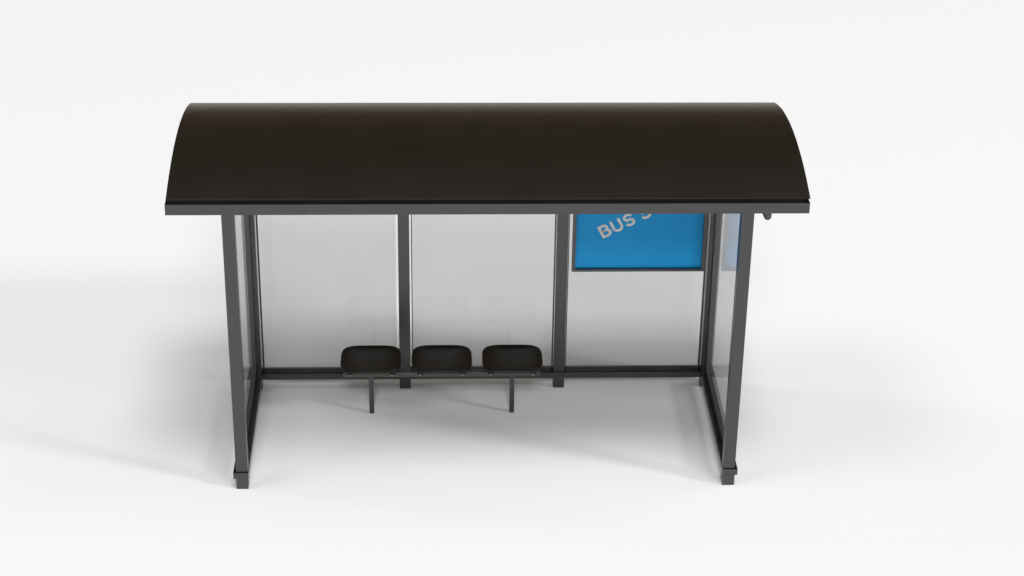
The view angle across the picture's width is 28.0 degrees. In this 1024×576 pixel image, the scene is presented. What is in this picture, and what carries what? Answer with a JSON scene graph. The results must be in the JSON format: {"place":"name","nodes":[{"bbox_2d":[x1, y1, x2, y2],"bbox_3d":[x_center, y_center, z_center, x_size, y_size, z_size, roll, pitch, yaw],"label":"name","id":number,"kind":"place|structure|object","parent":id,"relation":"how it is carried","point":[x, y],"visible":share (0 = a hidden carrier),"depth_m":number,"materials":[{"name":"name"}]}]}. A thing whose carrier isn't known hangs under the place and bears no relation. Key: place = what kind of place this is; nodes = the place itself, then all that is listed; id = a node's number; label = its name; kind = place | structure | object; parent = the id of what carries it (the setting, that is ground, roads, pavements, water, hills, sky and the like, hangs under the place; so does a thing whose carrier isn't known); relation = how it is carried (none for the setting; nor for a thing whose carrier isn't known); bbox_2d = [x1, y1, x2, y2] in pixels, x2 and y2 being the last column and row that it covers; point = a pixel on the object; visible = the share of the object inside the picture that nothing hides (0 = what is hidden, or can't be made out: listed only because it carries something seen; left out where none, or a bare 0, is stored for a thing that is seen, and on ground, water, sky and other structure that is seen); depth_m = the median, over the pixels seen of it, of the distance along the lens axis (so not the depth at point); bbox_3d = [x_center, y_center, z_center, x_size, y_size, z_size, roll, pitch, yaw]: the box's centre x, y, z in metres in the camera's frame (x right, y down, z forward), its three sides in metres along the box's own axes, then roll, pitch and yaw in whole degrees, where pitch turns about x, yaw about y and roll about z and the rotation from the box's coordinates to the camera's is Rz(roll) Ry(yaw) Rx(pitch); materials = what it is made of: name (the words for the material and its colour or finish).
{"place":"outdoors","nodes":[
{"label":"outdoors","id":0,"kind":"place"},
{"bbox_2d":[0,0,1023,575],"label":"ground","id":1,"kind":"structure","parent":0,"point":[880,426],"depth_m":16.04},
{"bbox_2d":[340,345,542,413],"bbox_3d":[-0.503,0.695,14.723,1.434,0.454,0.384,0,28,-2],"label":"bench","id":2,"kind":"object","parent":1,"relation":"on","point":[371,362],"visible":1,"depth_m":14.65,"materials":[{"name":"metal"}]},
{"bbox_2d":[164,102,809,488],"bbox_3d":[-0.181,-0.031,14.172,4.092,2.262,1.640,0,28,-2],"label":"bus shelter","id":3,"kind":"object","parent":1,"relation":"on","point":[238,168],"visible":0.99,"depth_m":13.47,"materials":[{"name":"metal"}]},
{"bbox_2d":[571,214,707,271],"bbox_3d":[0.905,-0.570,14.488,1.012,1.003,0.042,0,28,-2],"label":"bus stop sign","id":4,"kind":"object","parent":3,"relation":"attached to","point":[634,242],"visible":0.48,"depth_m":14.62,"materials":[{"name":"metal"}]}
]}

